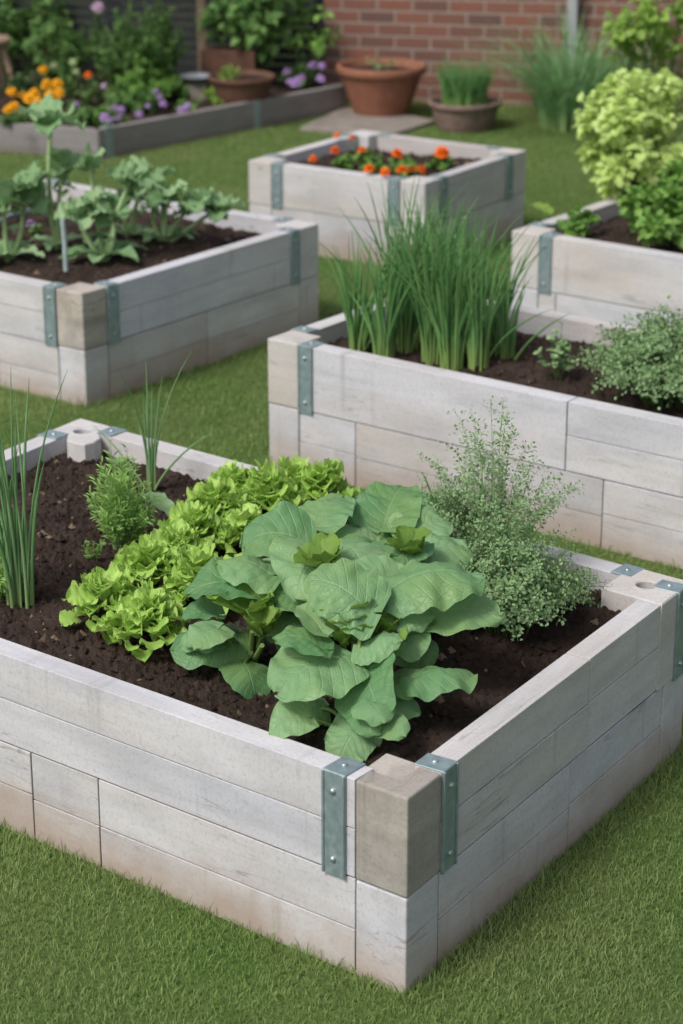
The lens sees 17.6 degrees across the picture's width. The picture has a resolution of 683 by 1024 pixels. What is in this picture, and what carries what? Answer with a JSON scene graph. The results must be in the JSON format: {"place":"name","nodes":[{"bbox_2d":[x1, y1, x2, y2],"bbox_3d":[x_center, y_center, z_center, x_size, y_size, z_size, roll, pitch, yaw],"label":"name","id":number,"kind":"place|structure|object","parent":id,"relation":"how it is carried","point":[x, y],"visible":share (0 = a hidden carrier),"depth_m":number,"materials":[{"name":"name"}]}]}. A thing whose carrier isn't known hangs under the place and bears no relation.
{"place":"outdoors","nodes":[
{"label":"outdoors","id":0,"kind":"place"},
{"bbox_2d":[0,103,69,125],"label":"soil","id":1,"kind":"structure","parent":0,"point":[2,105],"depth_m":11.63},
{"bbox_2d":[0,87,41,126],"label":"marigold","id":2,"kind":"object","parent":1,"relation":"on","point":[11,110],"visible":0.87,"depth_m":11.26,"materials":[{"name":"orange plant"}]},
{"bbox_2d":[23,65,64,108],"bbox_3d":[-1.568,-2.224,11.726,0.211,0.195,1.053,-2,21,-6],"label":"marigold","id":3,"kind":"object","parent":1,"relation":"on","point":[57,93],"visible":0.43,"depth_m":11.49,"materials":[{"name":"orange plant"}]},
{"bbox_2d":[0,71,326,127],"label":"soil","id":4,"kind":"structure","parent":0,"point":[280,87],"depth_m":12.07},
{"bbox_2d":[0,34,18,92],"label":"wooden stool","id":5,"kind":"object","parent":4,"relation":"on","point":[5,40],"visible":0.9,"depth_m":12.09,"materials":[{"name":"beige wood"}]},
{"bbox_2d":[0,0,29,70],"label":"tall perennial","id":6,"kind":"object","parent":4,"relation":"on","point":[15,31],"visible":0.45,"depth_m":12.88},
{"bbox_2d":[0,69,63,105],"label":"perennial","id":7,"kind":"object","parent":4,"relation":"on","point":[19,83],"visible":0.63,"depth_m":11.85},
{"bbox_2d":[0,0,82,74],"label":"tall perennial","id":8,"kind":"object","parent":4,"relation":"on","point":[33,26],"visible":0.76,"depth_m":12.70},
{"bbox_2d":[25,9,95,86],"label":"tall perennial","id":9,"kind":"object","parent":4,"relation":"on","point":[64,51],"visible":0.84,"depth_m":12.31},
{"bbox_2d":[50,59,81,98],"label":"white flower plant","id":10,"kind":"object","parent":4,"relation":"on","point":[69,86],"visible":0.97,"depth_m":12.01,"materials":[{"name":"beige plant"}]},
{"bbox_2d":[74,72,95,106],"bbox_3d":[-1.371,-2.262,11.863,0.118,0.171,0.297,0,20,0],"label":"calendula","id":11,"kind":"object","parent":4,"relation":"on","point":[87,99],"visible":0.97,"depth_m":11.79,"materials":[{"name":"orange plant"}]},
{"bbox_2d":[71,104,110,127],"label":"perennial","id":12,"kind":"object","parent":4,"relation":"on","point":[85,114],"visible":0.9,"depth_m":11.28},
{"bbox_2d":[88,0,107,77],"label":"tall flower","id":13,"kind":"object","parent":4,"relation":"on","point":[97,6],"visible":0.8,"depth_m":12.57,"materials":[{"name":"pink plant"}]},
{"bbox_2d":[90,70,107,102],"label":"cosmos","id":14,"kind":"object","parent":4,"relation":"on","point":[101,85],"visible":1,"depth_m":11.86,"materials":[{"name":"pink plant"}]},
{"bbox_2d":[90,105,129,126],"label":"geranium","id":15,"kind":"object","parent":4,"relation":"on","point":[112,118],"visible":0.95,"depth_m":11.24,"materials":[{"name":"purple plant"}]},
{"bbox_2d":[95,0,159,90],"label":"tall perennial","id":16,"kind":"object","parent":4,"relation":"on","point":[120,59],"visible":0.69,"depth_m":11.79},
{"bbox_2d":[102,82,152,113],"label":"perennial","id":17,"kind":"object","parent":4,"relation":"on","point":[118,100],"visible":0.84,"depth_m":11.63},
{"bbox_2d":[105,53,180,102],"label":"tall perennial","id":18,"kind":"object","parent":4,"relation":"on","point":[164,86],"visible":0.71,"depth_m":11.72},
{"bbox_2d":[131,89,168,117],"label":"geranium","id":19,"kind":"object","parent":4,"relation":"on","point":[146,108],"visible":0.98,"depth_m":11.55,"materials":[{"name":"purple plant"}]},
{"bbox_2d":[133,0,189,80],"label":"tall perennial","id":20,"kind":"object","parent":4,"relation":"on","point":[167,59],"visible":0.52,"depth_m":12.02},
{"bbox_2d":[158,70,191,99],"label":"perennial","id":21,"kind":"object","parent":4,"relation":"on","point":[181,92],"visible":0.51,"depth_m":11.98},
{"bbox_2d":[168,98,200,111],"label":"geranium","id":22,"kind":"object","parent":4,"relation":"on","point":[185,106],"visible":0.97,"depth_m":11.66,"materials":[{"name":"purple plant"}]},
{"bbox_2d":[180,72,214,99],"bbox_3d":[-0.779,-2.301,12.013,0.190,0.146,0.190,0,20,0],"label":"zinc tray","id":23,"kind":"object","parent":4,"relation":"on","point":[198,82],"visible":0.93,"depth_m":11.97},
{"bbox_2d":[201,86,224,104],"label":"perennial","id":24,"kind":"object","parent":4,"relation":"on","point":[211,95],"visible":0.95,"depth_m":11.88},
{"bbox_2d":[201,47,257,88],"bbox_3d":[-0.626,-2.475,12.347,0.300,0.220,0.140,2,21,5],"label":"wooden trough","id":25,"kind":"object","parent":4,"relation":"on","point":[215,59],"visible":0.54,"depth_m":12.27,"materials":[{"name":"wood"}]},
{"bbox_2d":[208,70,275,104],"bbox_3d":[-0.539,-2.285,11.935,0.368,0.150,0.368,0,20,0],"label":"terracotta bowl","id":26,"kind":"object","parent":4,"relation":"on","point":[249,85],"visible":0.79,"depth_m":11.82,"materials":[{"name":"ceramic"}]},
{"bbox_2d":[217,64,241,79],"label":"bowl plant","id":27,"kind":"object","parent":26,"relation":"in","point":[225,69],"visible":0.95,"depth_m":11.85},
{"bbox_2d":[194,0,322,70],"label":"broadleaf shrub","id":28,"kind":"object","parent":4,"relation":"on","point":[253,23],"visible":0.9,"depth_m":12.28,"materials":[{"name":"plant"}]},
{"bbox_2d":[278,53,325,90],"bbox_3d":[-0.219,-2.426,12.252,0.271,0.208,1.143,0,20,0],"label":"aster","id":29,"kind":"object","parent":4,"relation":"on","point":[302,82],"visible":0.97,"depth_m":12.31,"materials":[{"name":"purple plant"}]},
{"bbox_2d":[288,6,343,86],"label":"broadleaf shrub","id":30,"kind":"object","parent":4,"relation":"on","point":[315,45],"visible":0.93,"depth_m":12.34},
{"bbox_2d":[0,1,682,1023],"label":"ground","id":31,"kind":"structure","parent":0,"point":[228,367],"depth_m":4.27,"materials":[{"name":"plant"}]},
{"bbox_2d":[0,178,318,406],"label":"raised bed","id":32,"kind":"object","parent":31,"relation":"on","point":[96,339],"visible":0.78,"depth_m":7.50,"materials":[{"name":"wood"}]},
{"bbox_2d":[0,201,261,285],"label":"soil","id":33,"kind":"structure","parent":32,"relation":"in","point":[82,268],"depth_m":7.90,"materials":[{"name":"soil"}]},
{"bbox_2d":[0,171,44,261],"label":"brassica plant","id":34,"kind":"object","parent":33,"relation":"on","point":[21,193],"visible":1,"depth_m":7.71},
{"bbox_2d":[26,219,44,236],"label":"violet plant","id":35,"kind":"object","parent":33,"relation":"on","point":[33,230],"visible":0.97,"depth_m":8.11,"materials":[{"name":"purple plant"}]},
{"bbox_2d":[8,93,91,250],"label":"brassica plant","id":36,"kind":"object","parent":33,"relation":"on","point":[47,115],"visible":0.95,"depth_m":7.78,"materials":[{"name":"plant"}]},
{"bbox_2d":[60,218,67,271],"bbox_3d":[-0.951,-0.912,7.577,0.021,0.190,0.017,0,20,0],"label":"plant stake","id":37,"kind":"object","parent":33,"relation":"on","point":[64,244],"visible":1,"depth_m":7.57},
{"bbox_2d":[54,142,154,263],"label":"brassica plant","id":38,"kind":"object","parent":33,"relation":"on","point":[132,173],"visible":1,"depth_m":7.71,"materials":[{"name":"plant"}]},
{"bbox_2d":[103,180,161,237],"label":"brassica plant","id":39,"kind":"object","parent":33,"relation":"on","point":[132,226],"visible":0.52,"depth_m":8.02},
{"bbox_2d":[131,164,247,242],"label":"brassica plant","id":40,"kind":"object","parent":33,"relation":"on","point":[216,206],"visible":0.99,"depth_m":7.94,"materials":[{"name":"plant"}]},
{"bbox_2d":[0,0,323,84],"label":"slat fence","id":41,"kind":"object","parent":31,"relation":"on","point":[189,35],"visible":0.24,"depth_m":12.78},
{"bbox_2d":[0,84,344,158],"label":"edged border","id":42,"kind":"object","parent":31,"relation":"on","point":[146,134],"visible":0.78,"depth_m":11.47,"materials":[{"name":"wood"}]},
{"bbox_2d":[196,0,205,72],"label":"wooden post","id":43,"kind":"object","parent":31,"relation":"on","point":[201,43],"depth_m":12.62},
{"bbox_2d":[0,418,682,994],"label":"raised bed","id":44,"kind":"object","parent":31,"relation":"on","point":[392,870],"visible":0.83,"depth_m":4.25,"materials":[{"name":"wood"}]},
{"bbox_2d":[0,452,620,765],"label":"soil","id":45,"kind":"structure","parent":44,"relation":"in","point":[502,667],"depth_m":4.59,"materials":[{"name":"soil"}]},
{"bbox_2d":[0,551,23,602],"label":"feathery herb","id":46,"kind":"object","parent":45,"relation":"on","point":[2,586],"visible":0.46,"depth_m":4.78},
{"bbox_2d":[0,365,67,608],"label":"leek","id":47,"kind":"object","parent":45,"relation":"on","point":[14,527],"visible":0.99,"depth_m":4.71,"materials":[{"name":"plant"}]},
{"bbox_2d":[80,539,106,560],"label":"feathery herb","id":48,"kind":"object","parent":45,"relation":"on","point":[91,555],"visible":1,"depth_m":5.02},
{"bbox_2d":[59,561,151,644],"bbox_3d":[-0.490,0.185,4.636,0.197,0.156,0.198,0,20,0],"label":"lettuce","id":49,"kind":"object","parent":45,"relation":"on","point":[100,587],"visible":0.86,"depth_m":4.61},
{"bbox_2d":[84,440,161,548],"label":"feathery herb","id":50,"kind":"object","parent":45,"relation":"on","point":[120,525],"visible":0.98,"depth_m":5.04,"materials":[{"name":"plant"}]},
{"bbox_2d":[106,456,174,523],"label":"squash seedling","id":51,"kind":"object","parent":45,"relation":"on","point":[165,504],"visible":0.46,"depth_m":5.11,"materials":[{"name":"green plant"}]},
{"bbox_2d":[94,576,190,662],"bbox_3d":[-0.395,0.213,4.546,0.196,0.162,0.207,12,24,29],"label":"lettuce","id":52,"kind":"object","parent":45,"relation":"on","point":[160,610],"visible":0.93,"depth_m":4.51,"materials":[{"name":"plant"}]},
{"bbox_2d":[106,528,181,591],"bbox_3d":[-0.417,0.119,4.774,0.208,0.159,0.196,-6,21,-15],"label":"lettuce","id":53,"kind":"object","parent":45,"relation":"on","point":[146,557],"visible":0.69,"depth_m":4.75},
{"bbox_2d":[93,354,215,490],"bbox_3d":[-0.465,-0.232,5.453,0.263,0.363,0.188,-8,22,-21],"label":"onion","id":54,"kind":"object","parent":45,"relation":"on","point":[151,456],"visible":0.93,"depth_m":5.44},
{"bbox_2d":[147,518,212,556],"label":"lettuce","id":55,"kind":"object","parent":45,"relation":"on","point":[176,533],"visible":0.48,"depth_m":4.89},
{"bbox_2d":[154,541,235,617],"bbox_3d":[-0.304,0.139,4.745,0.207,0.154,0.184,10,23,26],"label":"lettuce","id":56,"kind":"object","parent":45,"relation":"on","point":[192,561],"visible":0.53,"depth_m":4.71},
{"bbox_2d":[159,500,235,557],"bbox_3d":[-0.328,0.044,5.011,0.174,0.155,0.176,-9,22,-22],"label":"lettuce","id":57,"kind":"object","parent":45,"relation":"on","point":[203,522],"visible":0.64,"depth_m":5.00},
{"bbox_2d":[176,475,249,517],"bbox_3d":[-0.293,-0.014,5.156,0.182,0.145,0.176,-6,21,-16],"label":"lettuce","id":58,"kind":"object","parent":45,"relation":"on","point":[220,497],"visible":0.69,"depth_m":5.13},
{"bbox_2d":[204,459,265,509],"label":"lettuce","id":59,"kind":"object","parent":45,"relation":"on","point":[235,473],"visible":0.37,"depth_m":5.29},
{"bbox_2d":[169,555,303,698],"bbox_3d":[-0.183,0.225,4.407,0.295,0.244,0.250,-9,22,-24],"label":"squash plant","id":60,"kind":"object","parent":45,"relation":"on","point":[245,586],"visible":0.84,"depth_m":4.38,"materials":[{"name":"green plant"}]},
{"bbox_2d":[214,502,261,556],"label":"lettuce","id":61,"kind":"object","parent":45,"relation":"on","point":[237,521],"visible":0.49,"depth_m":4.99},
{"bbox_2d":[235,458,306,511],"bbox_3d":[-0.173,-0.054,5.219,0.180,0.173,0.213,-17,26,-39],"label":"lettuce","id":62,"kind":"object","parent":45,"relation":"on","point":[270,484],"visible":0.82,"depth_m":5.18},
{"bbox_2d":[277,453,329,501],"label":"lettuce","id":63,"kind":"object","parent":45,"relation":"on","point":[294,466],"visible":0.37,"depth_m":5.30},
{"bbox_2d":[239,493,389,650],"bbox_3d":[-0.052,0.136,4.547,0.314,0.312,0.458,0,20,0],"label":"squash plant","id":64,"kind":"object","parent":45,"relation":"on","point":[291,542],"visible":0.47,"depth_m":4.47,"materials":[{"name":"green plant"}]},
{"bbox_2d":[294,458,360,506],"bbox_3d":[-0.049,-0.061,5.269,0.172,0.161,0.174,-12,24,-30],"label":"lettuce","id":65,"kind":"object","parent":45,"relation":"on","point":[326,476],"visible":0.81,"depth_m":5.24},
{"bbox_2d":[267,558,477,761],"bbox_3d":[0.059,0.280,4.178,0.398,0.318,0.333,0,20,0],"label":"squash plant","id":66,"kind":"object","parent":45,"relation":"on","point":[311,663],"visible":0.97,"depth_m":4.15,"materials":[{"name":"green plant"}]},
{"bbox_2d":[324,481,475,569],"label":"squash plant","id":67,"kind":"object","parent":45,"relation":"on","point":[401,524],"visible":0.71,"depth_m":4.66,"materials":[{"name":"green plant"}]},
{"bbox_2d":[352,554,505,668],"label":"squash plant","id":68,"kind":"object","parent":45,"relation":"on","point":[448,599],"visible":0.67,"depth_m":4.25,"materials":[{"name":"green plant"}]},
{"bbox_2d":[416,458,504,571],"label":"thyme bush","id":69,"kind":"object","parent":45,"relation":"on","point":[447,508],"visible":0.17,"depth_m":4.82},
{"bbox_2d":[416,395,584,572],"bbox_3d":[0.336,-0.038,4.778,0.375,0.464,0.382,0,20,0],"label":"flowering herb","id":70,"kind":"object","parent":45,"relation":"on","point":[497,495],"visible":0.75,"depth_m":4.77,"materials":[{"name":"plant"}]},
{"bbox_2d":[447,504,611,640],"bbox_3d":[0.337,0.123,4.627,0.396,0.270,0.408,-14,25,-33],"label":"thyme bush","id":71,"kind":"object","parent":45,"relation":"on","point":[514,596],"visible":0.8,"depth_m":4.57,"materials":[{"name":"plant"}]},
{"bbox_2d":[512,556,600,616],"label":"thyme bush","id":72,"kind":"object","parent":45,"relation":"on","point":[574,600],"visible":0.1,"depth_m":4.71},
{"bbox_2d":[249,130,525,269],"bbox_3d":[0.203,-1.343,9.447,0.879,0.381,0.855,13,24,31],"label":"raised bed","id":73,"kind":"object","parent":31,"relation":"on","point":[283,184],"visible":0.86,"depth_m":9.20,"materials":[{"name":"wood"}]},
{"bbox_2d":[296,146,480,176],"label":"soil","id":74,"kind":"structure","parent":73,"relation":"in","point":[386,156],"depth_m":9.47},
{"bbox_2d":[308,146,355,170],"bbox_3d":[-0.025,-1.462,9.261,0.152,0.101,0.239,10,22,24],"label":"marigold","id":75,"kind":"object","parent":74,"relation":"on","point":[344,162],"visible":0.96,"depth_m":9.29,"materials":[{"name":"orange plant"}]},
{"bbox_2d":[333,132,382,163],"bbox_3d":[0.040,-1.561,9.531,0.137,0.098,0.394,-10,23,-25],"label":"marigold","id":76,"kind":"object","parent":74,"relation":"on","point":[363,154],"visible":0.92,"depth_m":9.40,"materials":[{"name":"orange plant"}]},
{"bbox_2d":[359,159,390,176],"bbox_3d":[0.136,-1.396,9.082,0.134,0.102,0.324,0,20,0],"label":"marigold","id":77,"kind":"object","parent":74,"relation":"on","point":[379,167],"visible":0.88,"depth_m":9.15,"materials":[{"name":"orange plant"}]},
{"bbox_2d":[389,148,417,172],"bbox_3d":[0.255,-1.474,9.285,0.115,0.106,0.123,-3,21,-7],"label":"marigold","id":78,"kind":"object","parent":74,"relation":"on","point":[397,153],"visible":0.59,"depth_m":9.28,"materials":[{"name":"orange plant"}]},
{"bbox_2d":[393,160,425,177],"bbox_3d":[0.282,-1.402,9.096,0.132,0.104,0.289,0,20,0],"label":"marigold","id":79,"kind":"object","parent":74,"relation":"on","point":[409,168],"visible":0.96,"depth_m":9.15,"materials":[{"name":"orange plant"}]},
{"bbox_2d":[425,146,455,170],"bbox_3d":[0.421,-1.494,9.332,0.129,0.112,0.112,13,24,31],"label":"marigold","id":80,"kind":"object","parent":74,"relation":"on","point":[442,152],"visible":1,"depth_m":9.30,"materials":[{"name":"orange plant"}]},
{"bbox_2d":[428,95,502,132],"bbox_3d":[0.666,-2.142,11.895,0.399,0.150,0.400,0,20,0],"label":"stone pot","id":81,"kind":"object","parent":31,"relation":"on","point":[464,119],"visible":0.79,"depth_m":11.77,"materials":[{"name":"stone"}]},
{"bbox_2d":[268,298,682,568],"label":"raised bed","id":82,"kind":"object","parent":31,"relation":"on","point":[366,418],"visible":0.56,"depth_m":6.25,"materials":[{"name":"wood"}]},
{"bbox_2d":[326,325,682,418],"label":"soil","id":83,"kind":"structure","parent":82,"relation":"in","point":[526,368],"depth_m":6.42,"materials":[{"name":"soil"}]},
{"bbox_2d":[312,227,402,351],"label":"chive clump","id":84,"kind":"object","parent":83,"relation":"on","point":[359,336],"visible":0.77,"depth_m":6.58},
{"bbox_2d":[324,229,436,357],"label":"chive clump","id":85,"kind":"object","parent":83,"relation":"on","point":[383,339],"visible":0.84,"depth_m":6.50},
{"bbox_2d":[339,171,469,342],"bbox_3d":[0.185,-0.767,6.696,0.390,0.517,0.339,0,20,0],"label":"chive clump","id":86,"kind":"object","parent":83,"relation":"on","point":[388,248],"visible":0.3,"depth_m":6.64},
{"bbox_2d":[354,197,474,353],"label":"chive clump","id":87,"kind":"object","parent":83,"relation":"on","point":[408,335],"visible":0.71,"depth_m":6.57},
{"bbox_2d":[383,222,494,370],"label":"chive clump","id":88,"kind":"object","parent":83,"relation":"on","point":[451,343],"visible":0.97,"depth_m":6.41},
{"bbox_2d":[363,202,521,364],"bbox_3d":[0.279,-0.657,6.434,0.441,0.496,0.330,13,24,32],"label":"chive clump","id":89,"kind":"object","parent":83,"relation":"on","point":[430,354],"visible":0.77,"depth_m":6.45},
{"bbox_2d":[390,190,495,342],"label":"chive clump","id":90,"kind":"object","parent":83,"relation":"on","point":[444,232],"visible":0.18,"depth_m":6.59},
{"bbox_2d":[406,191,523,321],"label":"chive clump","id":91,"kind":"object","parent":83,"relation":"on","point":[468,245],"visible":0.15,"depth_m":6.66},
{"bbox_2d":[408,208,538,354],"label":"chive clump","id":92,"kind":"object","parent":83,"relation":"on","point":[477,257],"visible":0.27,"depth_m":6.52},
{"bbox_2d":[416,227,550,371],"bbox_3d":[0.409,-0.601,6.389,0.379,0.424,0.264,10,22,24],"label":"chive clump","id":93,"kind":"object","parent":83,"relation":"on","point":[476,342],"visible":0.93,"depth_m":6.42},
{"bbox_2d":[454,223,547,347],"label":"chive clump","id":94,"kind":"object","parent":83,"relation":"on","point":[511,292],"visible":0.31,"depth_m":6.59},
{"bbox_2d":[469,267,568,359],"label":"chive clump","id":95,"kind":"object","parent":83,"relation":"on","point":[502,348],"visible":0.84,"depth_m":6.52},
{"bbox_2d":[533,321,575,380],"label":"seedling","id":96,"kind":"object","parent":83,"relation":"on","point":[561,353],"visible":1,"depth_m":6.31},
{"bbox_2d":[575,295,682,410],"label":"herb bush","id":97,"kind":"object","parent":83,"relation":"on","point":[645,360],"visible":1,"depth_m":6.03,"materials":[{"name":"plant"}]},
{"bbox_2d":[324,0,682,110],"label":"brick wall","id":98,"kind":"structure","parent":31,"relation":"on","point":[407,29],"depth_m":12.51,"materials":[{"name":"brick"}]},
{"bbox_2d":[563,0,579,75],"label":"downpipe","id":99,"kind":"object","parent":98,"relation":"attached to","point":[573,8],"visible":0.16,"depth_m":12.27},
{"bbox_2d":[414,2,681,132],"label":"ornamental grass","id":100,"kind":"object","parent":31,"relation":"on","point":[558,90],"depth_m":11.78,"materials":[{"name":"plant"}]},
{"bbox_2d":[511,182,682,328],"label":"raised bed","id":101,"kind":"object","parent":31,"relation":"on","point":[594,279],"visible":0.59,"depth_m":7.78,"materials":[{"name":"wood"}]},
{"bbox_2d":[583,214,682,253],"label":"soil","id":102,"kind":"structure","parent":101,"relation":"in","point":[616,229],"depth_m":8.06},
{"bbox_2d":[530,202,564,233],"bbox_3d":[0.754,-1.074,8.104,0.086,0.096,0.170,-6,21,-16],"label":"nasturtium","id":103,"kind":"object","parent":102,"relation":"on","point":[546,208],"visible":0.94,"depth_m":8.14,"materials":[{"name":"green plant"}]},
{"bbox_2d":[557,203,600,237],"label":"strawberry plant","id":104,"kind":"object","parent":102,"relation":"on","point":[575,225],"visible":0.94,"depth_m":8.01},
{"bbox_2d":[570,67,682,199],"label":"lime bush","id":105,"kind":"object","parent":102,"relation":"on","point":[616,127],"visible":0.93,"depth_m":8.36,"materials":[{"name":"green plant"}]},
{"bbox_2d":[616,183,657,230],"bbox_3d":[1.106,-1.123,8.133,0.204,0.188,0.198,0,20,0],"label":"parsley","id":106,"kind":"object","parent":102,"relation":"on","point":[652,187],"visible":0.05,"depth_m":8.10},
{"bbox_2d":[617,179,682,248],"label":"parsley","id":107,"kind":"object","parent":102,"relation":"on","point":[658,214],"visible":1,"depth_m":7.80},
{"bbox_2d":[654,158,682,201],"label":"parsley","id":108,"kind":"object","parent":102,"relation":"on","point":[675,172],"visible":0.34,"depth_m":7.96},
{"bbox_2d":[600,0,682,159],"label":"green shrub","id":109,"kind":"object","parent":31,"relation":"on","point":[649,22],"visible":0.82,"depth_m":9.18,"materials":[{"name":"plant"}]},
{"bbox_2d":[300,104,435,134],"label":"paving","id":110,"kind":"structure","parent":0,"point":[347,119],"depth_m":11.93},
{"bbox_2d":[337,58,425,116],"bbox_3d":[0.219,-2.344,12.218,0.494,0.260,0.494,0,20,0],"label":"terracotta pot","id":111,"kind":"object","parent":110,"relation":"on","point":[371,90],"visible":0.95,"depth_m":12.08,"materials":[{"name":"ceramic"}]},
{"bbox_2d":[364,55,400,69],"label":"weed","id":112,"kind":"object","parent":111,"relation":"on","point":[377,66],"visible":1,"depth_m":12.20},
{"bbox_2d":[431,57,500,105],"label":"potted grass","id":113,"kind":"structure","parent":0,"point":[458,90],"depth_m":11.78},
{"bbox_2d":[584,32,682,117],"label":"shrub","id":114,"kind":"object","parent":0,"point":[655,69],"depth_m":12.10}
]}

